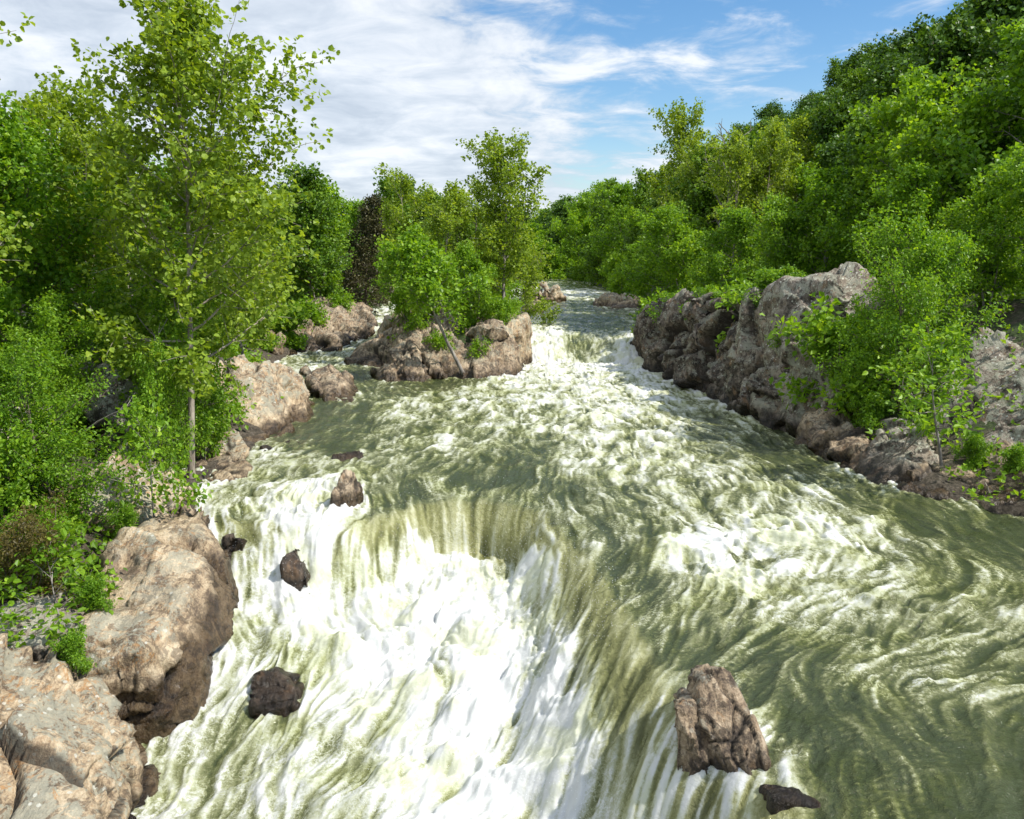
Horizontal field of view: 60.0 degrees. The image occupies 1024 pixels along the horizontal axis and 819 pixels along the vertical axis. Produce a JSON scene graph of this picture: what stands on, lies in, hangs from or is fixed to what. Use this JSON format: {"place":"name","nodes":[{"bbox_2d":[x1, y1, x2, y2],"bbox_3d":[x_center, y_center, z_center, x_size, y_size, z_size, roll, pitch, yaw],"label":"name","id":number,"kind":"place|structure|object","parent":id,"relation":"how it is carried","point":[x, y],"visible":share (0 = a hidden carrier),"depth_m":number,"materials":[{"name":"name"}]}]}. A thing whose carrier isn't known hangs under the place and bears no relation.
{"place":"outdoors","nodes":[
{"label":"outdoors","id":0,"kind":"place"},
{"bbox_2d":[0,0,963,217],"label":"sky","id":1,"kind":"structure","parent":0,"point":[408,79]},
{"bbox_2d":[0,255,1023,606],"bbox_3d":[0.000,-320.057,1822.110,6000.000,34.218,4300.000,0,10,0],"label":"ground","id":2,"kind":"structure","parent":0,"point":[1014,319],"depth_m":29.15,"materials":[{"name":"soil"}]},
{"bbox_2d":[0,12,40,275],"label":"sycamore tree","id":3,"kind":"object","parent":2,"relation":"on","point":[10,239],"visible":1,"depth_m":23.22,"materials":[{"name":"green plant"}]},
{"bbox_2d":[0,486,73,602],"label":"shrub","id":4,"kind":"object","parent":2,"relation":"on","point":[9,550],"visible":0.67,"depth_m":18.96,"materials":[{"name":"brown plant"}]},
{"bbox_2d":[0,585,84,661],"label":"rock slab","id":5,"kind":"object","parent":2,"relation":"on","point":[39,647],"visible":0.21,"depth_m":18.19,"materials":[{"name":"grey stone"}]},
{"bbox_2d":[0,284,96,410],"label":"understory tree","id":6,"kind":"object","parent":2,"relation":"on","point":[47,318],"visible":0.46,"depth_m":25.39,"materials":[{"name":"green plant"}]},
{"bbox_2d":[0,397,98,522],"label":"shrub","id":7,"kind":"object","parent":2,"relation":"on","point":[13,493],"visible":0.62,"depth_m":21.30,"materials":[{"name":"green plant"}]},
{"bbox_2d":[0,90,121,377],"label":"maple tree","id":8,"kind":"object","parent":2,"relation":"on","point":[26,154],"visible":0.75,"depth_m":28.73,"materials":[{"name":"green plant"}]},
{"bbox_2d":[0,519,127,647],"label":"sapling","id":9,"kind":"object","parent":2,"relation":"on","point":[64,532],"visible":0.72,"depth_m":18.61,"materials":[{"name":"green plant"}]},
{"bbox_2d":[0,330,135,536],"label":"understory tree","id":10,"kind":"object","parent":2,"relation":"on","point":[25,375],"visible":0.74,"depth_m":21.57,"materials":[{"name":"green plant"}]},
{"bbox_2d":[0,633,160,818],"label":"rock ledge","id":11,"kind":"object","parent":2,"relation":"on","point":[55,712],"visible":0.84,"depth_m":15.28,"materials":[{"name":"beige stone"}]},
{"bbox_2d":[47,622,96,676],"bbox_3d":[-8.464,4.704,17.107,0.811,1.071,1.133,-9,13,-41],"label":"plant tuft","id":12,"kind":"object","parent":11,"relation":"on","point":[71,649],"visible":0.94,"depth_m":16.99,"materials":[{"name":"green plant"}]},
{"bbox_2d":[78,742,129,818],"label":"rock block","id":13,"kind":"object","parent":11,"relation":"on","point":[99,786],"visible":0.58,"depth_m":14.64,"materials":[{"name":"beige stone"}]},
{"bbox_2d":[1,64,160,352],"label":"sycamore tree","id":14,"kind":"object","parent":2,"relation":"on","point":[65,122],"visible":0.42,"depth_m":30.75,"materials":[{"name":"green plant"}]},
{"bbox_2d":[0,350,178,533],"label":"lichened rock","id":15,"kind":"object","parent":2,"relation":"on","point":[106,405],"visible":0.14,"depth_m":27.52,"materials":[{"name":"grey stone"}]},
{"bbox_2d":[46,265,180,439],"bbox_3d":[-12.951,-1.431,28.578,4.555,6.515,4.819,-2,10,-13],"label":"understory tree","id":16,"kind":"object","parent":2,"relation":"on","point":[104,288],"visible":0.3,"depth_m":28.31,"materials":[{"name":"green plant"}]},
{"bbox_2d":[59,123,207,331],"bbox_3d":[-20.263,-9.356,47.725,9.012,11.896,8.738,3,10,18],"label":"forest tree","id":17,"kind":"object","parent":2,"relation":"on","point":[140,247],"visible":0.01,"depth_m":47.67,"materials":[{"name":"green plant"}]},
{"bbox_2d":[72,450,197,538],"bbox_3d":[-10.644,2.719,25.150,3.241,3.096,5.664,0,10,0],"label":"boulder","id":18,"kind":"object","parent":2,"relation":"on","point":[145,509],"visible":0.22,"depth_m":23.59,"materials":[{"name":"beige stone"}]},
{"bbox_2d":[77,515,238,743],"bbox_3d":[-8.392,5.574,21.229,4.165,5.222,7.618,0,10,0],"label":"boulder","id":19,"kind":"object","parent":2,"relation":"on","point":[158,637],"visible":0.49,"depth_m":18.96,"materials":[{"name":"beige stone"}]},
{"bbox_2d":[72,572,117,612],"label":"plant tuft","id":20,"kind":"object","parent":19,"relation":"on","point":[96,593],"visible":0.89,"depth_m":18.80,"materials":[{"name":"green plant"}]},
{"bbox_2d":[99,500,143,537],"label":"plant tuft","id":21,"kind":"object","parent":19,"relation":"on","point":[124,517],"visible":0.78,"depth_m":22.30,"materials":[{"name":"green plant"}]},
{"bbox_2d":[87,390,212,517],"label":"sapling","id":22,"kind":"object","parent":19,"relation":"on","point":[148,454],"visible":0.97,"depth_m":22.69,"materials":[{"name":"green plant"}]},
{"bbox_2d":[125,332,202,475],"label":"understory tree","id":23,"kind":"object","parent":2,"relation":"on","point":[151,382],"visible":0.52,"depth_m":25.39,"materials":[{"name":"green plant"}]},
{"bbox_2d":[138,264,252,462],"bbox_3d":[-10.449,-1.006,29.058,3.928,7.491,4.156,-5,11,-26],"label":"understory tree","id":24,"kind":"object","parent":2,"relation":"on","point":[202,441],"visible":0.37,"depth_m":28.89,"materials":[{"name":"green plant"}]},
{"bbox_2d":[70,0,339,478],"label":"sycamore tree","id":25,"kind":"object","parent":2,"relation":"on","point":[177,76],"visible":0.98,"depth_m":26.00,"materials":[{"name":"green plant"}]},
{"bbox_2d":[195,429,249,460],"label":"flat rock","id":26,"kind":"object","parent":2,"relation":"on","point":[236,446],"visible":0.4,"depth_m":30.61,"materials":[{"name":"beige stone"}]},
{"bbox_2d":[168,127,286,354],"bbox_3d":[-14.375,-7.682,44.682,5.245,12.858,5.330,7,12,35],"label":"sycamore tree","id":27,"kind":"object","parent":2,"relation":"on","point":[266,322],"visible":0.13,"depth_m":44.72,"materials":[{"name":"green plant"}]},
{"bbox_2d":[207,458,252,481],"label":"flat rock","id":28,"kind":"object","parent":2,"relation":"on","point":[241,468],"visible":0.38,"depth_m":28.60,"materials":[{"name":"beige stone"}]},
{"bbox_2d":[201,354,314,442],"bbox_3d":[-11.079,1.625,37.917,6.548,8.087,10.332,-4,11,-22],"label":"boulder","id":29,"kind":"object","parent":2,"relation":"on","point":[273,383],"visible":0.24,"depth_m":37.21,"materials":[{"name":"beige stone"}]},
{"bbox_2d":[267,300,310,349],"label":"shrub","id":30,"kind":"object","parent":2,"relation":"on","point":[294,340],"visible":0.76,"depth_m":63.21,"materials":[{"name":"green plant"}]},
{"bbox_2d":[260,315,340,355],"bbox_3d":[-16.525,-3.044,66.552,9.187,8.377,15.516,6,12,31],"label":"rock ledge","id":31,"kind":"object","parent":2,"relation":"on","point":[311,345],"visible":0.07,"depth_m":64.76,"materials":[{"name":"brown stone"}]},
{"bbox_2d":[261,159,355,303],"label":"broadleaf tree","id":32,"kind":"object","parent":2,"relation":"on","point":[307,180],"visible":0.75,"depth_m":77.63,"materials":[{"name":"green plant"}]},
{"bbox_2d":[272,175,354,297],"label":"maple tree","id":33,"kind":"object","parent":2,"relation":"on","point":[344,209],"visible":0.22,"depth_m":81.74,"materials":[{"name":"green plant"}]},
{"bbox_2d":[299,363,357,402],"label":"boulder","id":34,"kind":"object","parent":2,"relation":"on","point":[329,381],"visible":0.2,"depth_m":44.99,"materials":[{"name":"brown stone"}]},
{"bbox_2d":[299,297,377,351],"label":"rock ledge","id":35,"kind":"object","parent":2,"relation":"on","point":[357,322],"visible":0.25,"depth_m":71.42,"materials":[{"name":"brown stone"}]},
{"bbox_2d":[331,193,395,315],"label":"cedar tree","id":36,"kind":"object","parent":2,"relation":"on","point":[363,264],"visible":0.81,"depth_m":85.27,"materials":[{"name":"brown plant"}]},
{"bbox_2d":[344,330,392,367],"bbox_3d":[-8.717,-1.657,59.550,4.943,7.130,7.542,0,10,0],"label":"rock shelf","id":37,"kind":"object","parent":2,"relation":"on","point":[373,352],"visible":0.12,"depth_m":58.64,"materials":[{"name":"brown stone"}]},
{"bbox_2d":[340,174,417,288],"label":"broadleaf tree","id":38,"kind":"object","parent":2,"relation":"on","point":[381,184],"visible":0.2,"depth_m":108.25,"materials":[{"name":"green plant"}]},
{"bbox_2d":[370,337,430,381],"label":"boulder","id":39,"kind":"object","parent":2,"relation":"on","point":[403,360],"visible":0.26,"depth_m":51.23,"materials":[{"name":"brown stone"}]},
{"bbox_2d":[392,305,522,379],"bbox_3d":[-3.901,-2.036,57.087,9.301,9.225,13.378,0,10,0],"label":"island rock","id":40,"kind":"object","parent":2,"relation":"on","point":[441,364],"visible":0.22,"depth_m":53.27,"materials":[{"name":"brown stone"}]},
{"bbox_2d":[373,244,434,341],"bbox_3d":[-6.667,-7.215,56.622,3.632,6.822,3.201,6,11,31],"label":"bush","id":41,"kind":"object","parent":40,"relation":"on","point":[415,322],"visible":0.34,"depth_m":56.34,"materials":[{"name":"green plant"}]},
{"bbox_2d":[372,162,492,296],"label":"sycamore tree","id":42,"kind":"object","parent":40,"relation":"on","point":[453,203],"visible":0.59,"depth_m":59.17,"materials":[{"name":"green plant"}]},
{"bbox_2d":[374,219,495,374],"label":"leaning tree","id":43,"kind":"object","parent":40,"relation":"on","point":[417,264],"visible":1,"depth_m":49.41,"materials":[{"name":"green plant"}]},
{"bbox_2d":[445,238,497,330],"bbox_3d":[-2.378,-7.865,56.420,3.591,5.994,3.164,2,10,10],"label":"bush","id":44,"kind":"object","parent":40,"relation":"on","point":[463,254],"visible":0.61,"depth_m":56.03,"materials":[{"name":"green plant"}]},
{"bbox_2d":[417,178,501,271],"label":"sycamore tree","id":45,"kind":"object","parent":2,"relation":"on","point":[481,220],"visible":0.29,"depth_m":64.66,"materials":[{"name":"green plant"}]},
{"bbox_2d":[452,127,551,299],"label":"sycamore tree","id":46,"kind":"object","parent":2,"relation":"on","point":[497,163],"visible":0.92,"depth_m":61.62,"materials":[{"name":"green plant"}]},
{"bbox_2d":[0,252,1023,640],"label":"undergrowth","id":47,"kind":"object","parent":2,"relation":"on","point":[260,360],"visible":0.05,"depth_m":27.22,"materials":[{"name":"green plant"}]},
{"bbox_2d":[760,291,896,408],"bbox_3d":[13.037,-1.962,35.008,4.888,5.432,4.754,9,13,42],"label":"shrub","id":48,"kind":"object","parent":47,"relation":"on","point":[820,322],"visible":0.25,"depth_m":34.29,"materials":[{"name":"green plant"}]},
{"bbox_2d":[497,311,532,373],"bbox_3d":[0.203,-2.064,57.556,2.220,8.347,11.110,2,10,9],"label":"rock column","id":49,"kind":"object","parent":2,"relation":"on","point":[519,329],"visible":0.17,"depth_m":55.85,"materials":[{"name":"beige stone"}]},
{"bbox_2d":[495,233,563,324],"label":"bush","id":50,"kind":"object","parent":2,"relation":"on","point":[529,292],"visible":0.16,"depth_m":70.91,"materials":[{"name":"green plant"}]},
{"bbox_2d":[544,190,600,280],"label":"maple tree","id":51,"kind":"object","parent":2,"relation":"on","point":[580,221],"visible":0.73,"depth_m":174.86,"materials":[{"name":"green plant"}]},
{"bbox_2d":[566,177,634,285],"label":"broadleaf tree","id":52,"kind":"object","parent":2,"relation":"on","point":[600,202],"visible":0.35,"depth_m":148.66,"materials":[{"name":"green plant"}]},
{"bbox_2d":[586,179,635,280],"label":"maple tree","id":53,"kind":"object","parent":2,"relation":"on","point":[616,196],"visible":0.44,"depth_m":130.34,"materials":[{"name":"green plant"}]},
{"bbox_2d":[593,292,641,308],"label":"boulder","id":54,"kind":"object","parent":2,"relation":"on","point":[612,300],"visible":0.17,"depth_m":95.93,"materials":[{"name":"beige stone"}]},
{"bbox_2d":[612,165,668,261],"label":"broadleaf tree","id":55,"kind":"object","parent":2,"relation":"on","point":[642,184],"visible":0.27,"depth_m":116.89,"materials":[{"name":"green plant"}]},
{"bbox_2d":[620,201,716,321],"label":"maple tree","id":56,"kind":"object","parent":2,"relation":"on","point":[638,278],"visible":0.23,"depth_m":68.31,"materials":[{"name":"green plant"}]},
{"bbox_2d":[634,200,715,293],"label":"maple tree","id":57,"kind":"object","parent":2,"relation":"on","point":[669,220],"visible":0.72,"depth_m":62.34,"materials":[{"name":"green plant"}]},
{"bbox_2d":[644,96,721,218],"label":"sycamore tree","id":58,"kind":"object","parent":2,"relation":"on","point":[680,130],"visible":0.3,"depth_m":85.62,"materials":[{"name":"green plant"}]},
{"bbox_2d":[668,138,722,260],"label":"sycamore tree","id":59,"kind":"object","parent":2,"relation":"on","point":[688,171],"visible":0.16,"depth_m":72.07,"materials":[{"name":"green plant"}]},
{"bbox_2d":[647,140,750,288],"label":"riverside tree","id":60,"kind":"object","parent":2,"relation":"on","point":[708,202],"visible":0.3,"depth_m":70.74,"materials":[{"name":"green plant"}]},
{"bbox_2d":[630,288,787,416],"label":"cliff","id":61,"kind":"structure","parent":2,"relation":"on","point":[675,346],"depth_m":46.16,"materials":[{"name":"stone"}]},
{"bbox_2d":[681,202,768,290],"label":"maple tree","id":62,"kind":"object","parent":2,"relation":"on","point":[738,222],"visible":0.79,"depth_m":54.61,"materials":[{"name":"green plant"}]},
{"bbox_2d":[709,273,756,352],"bbox_3d":[11.995,-4.630,45.855,4.387,4.874,4.266,0,10,-2],"label":"shrub","id":63,"kind":"object","parent":2,"relation":"on","point":[727,295],"visible":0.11,"depth_m":44.42,"materials":[{"name":"green plant"}]},
{"bbox_2d":[695,115,799,279],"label":"riverside tree","id":64,"kind":"object","parent":2,"relation":"on","point":[739,157],"visible":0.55,"depth_m":63.88,"materials":[{"name":"green plant"}]},
{"bbox_2d":[716,135,804,263],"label":"sycamore tree","id":65,"kind":"object","parent":2,"relation":"on","point":[760,151],"visible":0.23,"depth_m":66.24,"materials":[{"name":"green plant"}]},
{"bbox_2d":[749,191,827,279],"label":"maple tree","id":66,"kind":"object","parent":2,"relation":"on","point":[776,213],"visible":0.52,"depth_m":49.37,"materials":[{"name":"green plant"}]},
{"bbox_2d":[771,106,821,203],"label":"riverside tree","id":67,"kind":"object","parent":2,"relation":"on","point":[805,152],"visible":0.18,"depth_m":75.75,"materials":[{"name":"green plant"}]},
{"bbox_2d":[715,262,884,436],"bbox_3d":[12.611,-0.420,39.339,5.352,12.145,13.176,-2,10,-10],"label":"boulder","id":68,"kind":"object","parent":2,"relation":"on","point":[786,296],"visible":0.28,"depth_m":36.79,"materials":[{"name":"grey stone"}]},
{"bbox_2d":[734,263,806,309],"bbox_3d":[11.992,-5.429,41.147,3.764,2.738,2.696,-5,11,-25],"label":"shrub","id":69,"kind":"object","parent":68,"relation":"on","point":[763,279],"visible":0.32,"depth_m":40.66,"materials":[{"name":"green plant"}]},
{"bbox_2d":[793,323,886,389],"bbox_3d":[12.897,-1.911,33.638,3.764,2.738,2.696,-2,10,-12],"label":"shrub","id":70,"kind":"object","parent":68,"relation":"on","point":[831,372],"visible":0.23,"depth_m":33.45,"materials":[{"name":"green plant"}]},
{"bbox_2d":[752,159,879,275],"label":"maple tree","id":71,"kind":"object","parent":2,"relation":"on","point":[822,187],"visible":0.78,"depth_m":48.26,"materials":[{"name":"green plant"}]},
{"bbox_2d":[796,130,864,262],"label":"forest tree","id":72,"kind":"object","parent":2,"relation":"on","point":[829,150],"visible":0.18,"depth_m":64.54,"materials":[{"name":"green plant"}]},
{"bbox_2d":[794,406,872,475],"bbox_3d":[11.972,3.293,32.180,2.940,6.315,7.699,0,10,0],"label":"outcrop","id":73,"kind":"object","parent":2,"relation":"on","point":[826,435],"visible":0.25,"depth_m":31.41,"materials":[{"name":"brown stone"}]},
{"bbox_2d":[802,88,886,207],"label":"forest tree","id":74,"kind":"object","parent":2,"relation":"on","point":[831,117],"visible":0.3,"depth_m":72.59,"materials":[{"name":"green plant"}]},
{"bbox_2d":[833,96,908,263],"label":"forest tree","id":75,"kind":"object","parent":2,"relation":"on","point":[856,140],"visible":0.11,"depth_m":54.02,"materials":[{"name":"green plant"}]},
{"bbox_2d":[848,386,894,435],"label":"shrub","id":76,"kind":"object","parent":2,"relation":"on","point":[871,410],"visible":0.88,"depth_m":30.96,"materials":[{"name":"green plant"}]},
{"bbox_2d":[839,124,912,276],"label":"maple tree","id":77,"kind":"object","parent":2,"relation":"on","point":[859,186],"visible":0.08,"depth_m":53.03,"materials":[{"name":"green plant"}]},
{"bbox_2d":[817,341,947,421],"bbox_3d":[13.060,-0.524,32.212,3.543,4.048,3.643,-1,10,-6],"label":"shrub","id":78,"kind":"object","parent":2,"relation":"on","point":[839,399],"visible":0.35,"depth_m":31.83,"materials":[{"name":"green plant"}]},
{"bbox_2d":[857,48,913,110],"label":"forest tree","id":79,"kind":"object","parent":2,"relation":"on","point":[879,77],"visible":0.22,"depth_m":86.73,"materials":[{"name":"green plant"}]},
{"bbox_2d":[857,12,934,70],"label":"forest tree","id":80,"kind":"object","parent":2,"relation":"on","point":[906,35],"visible":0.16,"depth_m":105.07,"materials":[{"name":"green plant"}]},
{"bbox_2d":[855,419,938,484],"bbox_3d":[12.782,3.583,29.655,2.799,6.410,6.284,6,11,29],"label":"outcrop","id":81,"kind":"object","parent":2,"relation":"on","point":[882,446],"visible":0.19,"depth_m":28.28,"materials":[{"name":"grey stone"}]},
{"bbox_2d":[840,154,967,311],"bbox_3d":[18.228,-8.105,41.787,6.017,7.488,6.206,-9,13,-42],"label":"maple tree","id":82,"kind":"object","parent":2,"relation":"on","point":[918,186],"visible":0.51,"depth_m":40.80,"materials":[{"name":"green plant"}]},
{"bbox_2d":[813,201,1010,418],"bbox_3d":[13.755,-3.260,31.550,6.004,8.129,5.415,2,10,11],"label":"understory tree","id":83,"kind":"object","parent":2,"relation":"on","point":[931,251],"visible":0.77,"depth_m":30.82,"materials":[{"name":"green plant"}]},
{"bbox_2d":[866,229,981,362],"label":"understory tree","id":84,"kind":"object","parent":2,"relation":"on","point":[947,315],"visible":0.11,"depth_m":33.83,"materials":[{"name":"green plant"}]},
{"bbox_2d":[848,56,1015,285],"bbox_3d":[21.837,-12.174,45.721,7.091,12.090,8.047,0,10,0],"label":"maple tree","id":85,"kind":"object","parent":2,"relation":"on","point":[922,120],"visible":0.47,"depth_m":45.28,"materials":[{"name":"green plant"}]},
{"bbox_2d":[896,459,990,499],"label":"outcrop","id":86,"kind":"object","parent":2,"relation":"on","point":[969,477],"visible":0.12,"depth_m":26.57,"materials":[{"name":"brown stone"}]},
{"bbox_2d":[862,318,991,465],"bbox_3d":[12.757,-0.222,27.195,3.436,5.127,4.303,6,12,31],"label":"sapling","id":87,"kind":"object","parent":86,"relation":"on","point":[954,365],"visible":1,"depth_m":26.73,"materials":[{"name":"green plant"}]},
{"bbox_2d":[870,327,1023,447],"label":"rock slope","id":88,"kind":"structure","parent":2,"relation":"on","point":[1000,415],"depth_m":29.83,"materials":[{"name":"grey stone"}]},
{"bbox_2d":[887,0,1023,100],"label":"forest tree","id":89,"kind":"object","parent":2,"relation":"on","point":[1000,8],"visible":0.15,"depth_m":56.41,"materials":[{"name":"green plant"}]},
{"bbox_2d":[896,2,1023,146],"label":"forest tree","id":90,"kind":"object","parent":2,"relation":"on","point":[953,38],"visible":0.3,"depth_m":53.80,"materials":[{"name":"green plant"}]},
{"bbox_2d":[948,432,996,468],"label":"shrub","id":91,"kind":"object","parent":2,"relation":"on","point":[971,445],"visible":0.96,"depth_m":26.90,"materials":[{"name":"green plant"}]},
{"bbox_2d":[929,8,1023,276],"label":"maple tree","id":92,"kind":"object","parent":2,"relation":"on","point":[1005,111],"visible":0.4,"depth_m":41.66,"materials":[{"name":"green plant"}]},
{"bbox_2d":[930,154,1023,306],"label":"maple tree","id":93,"kind":"object","parent":2,"relation":"on","point":[986,204],"visible":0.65,"depth_m":35.67,"materials":[{"name":"green plant"}]},
{"bbox_2d":[942,74,1023,256],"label":"forest tree","id":94,"kind":"object","parent":2,"relation":"on","point":[987,159],"visible":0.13,"depth_m":43.96,"materials":[{"name":"green plant"}]},
{"bbox_2d":[965,147,1023,290],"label":"maple tree","id":95,"kind":"object","parent":2,"relation":"on","point":[1019,166],"visible":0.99,"depth_m":34.10,"materials":[{"name":"green plant"}]},
{"bbox_2d":[979,440,1023,505],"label":"outcrop","id":96,"kind":"object","parent":2,"relation":"on","point":[1002,495],"visible":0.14,"depth_m":25.69,"materials":[{"name":"grey stone"}]},
{"bbox_2d":[131,278,1023,818],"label":"river","id":97,"kind":"structure","parent":0,"point":[859,636],"depth_m":19.62,"materials":[{"name":"liquid"}]},
{"bbox_2d":[248,666,303,719],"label":"stream rock","id":98,"kind":"object","parent":97,"relation":"in","point":[277,691],"visible":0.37,"depth_m":18.75,"materials":[{"name":"stone"}]},
{"bbox_2d":[280,549,310,590],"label":"stream rock","id":99,"kind":"object","parent":97,"relation":"in","point":[291,573],"visible":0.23,"depth_m":22.74,"materials":[{"name":"stone"}]},
{"bbox_2d":[330,469,363,506],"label":"stream rock","id":100,"kind":"object","parent":97,"relation":"in","point":[347,488],"visible":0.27,"depth_m":25.33,"materials":[{"name":"brown stone"}]},
{"bbox_2d":[224,468,627,818],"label":"spray","id":101,"kind":"object","parent":97,"relation":"on","point":[462,628],"visible":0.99,"depth_m":21.14,"materials":[{"name":"white liquid"}]},
{"bbox_2d":[673,663,770,775],"bbox_3d":[3.111,6.442,13.948,1.463,4.706,1.900,0,10,0],"label":"jagged rock","id":102,"kind":"object","parent":97,"relation":"in","point":[716,726],"visible":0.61,"depth_m":13.39,"materials":[{"name":"brown stone"}]},
{"bbox_2d":[759,784,820,814],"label":"stream rock","id":103,"kind":"object","parent":97,"relation":"in","point":[778,798],"visible":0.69,"depth_m":12.01,"materials":[{"name":"stone"}]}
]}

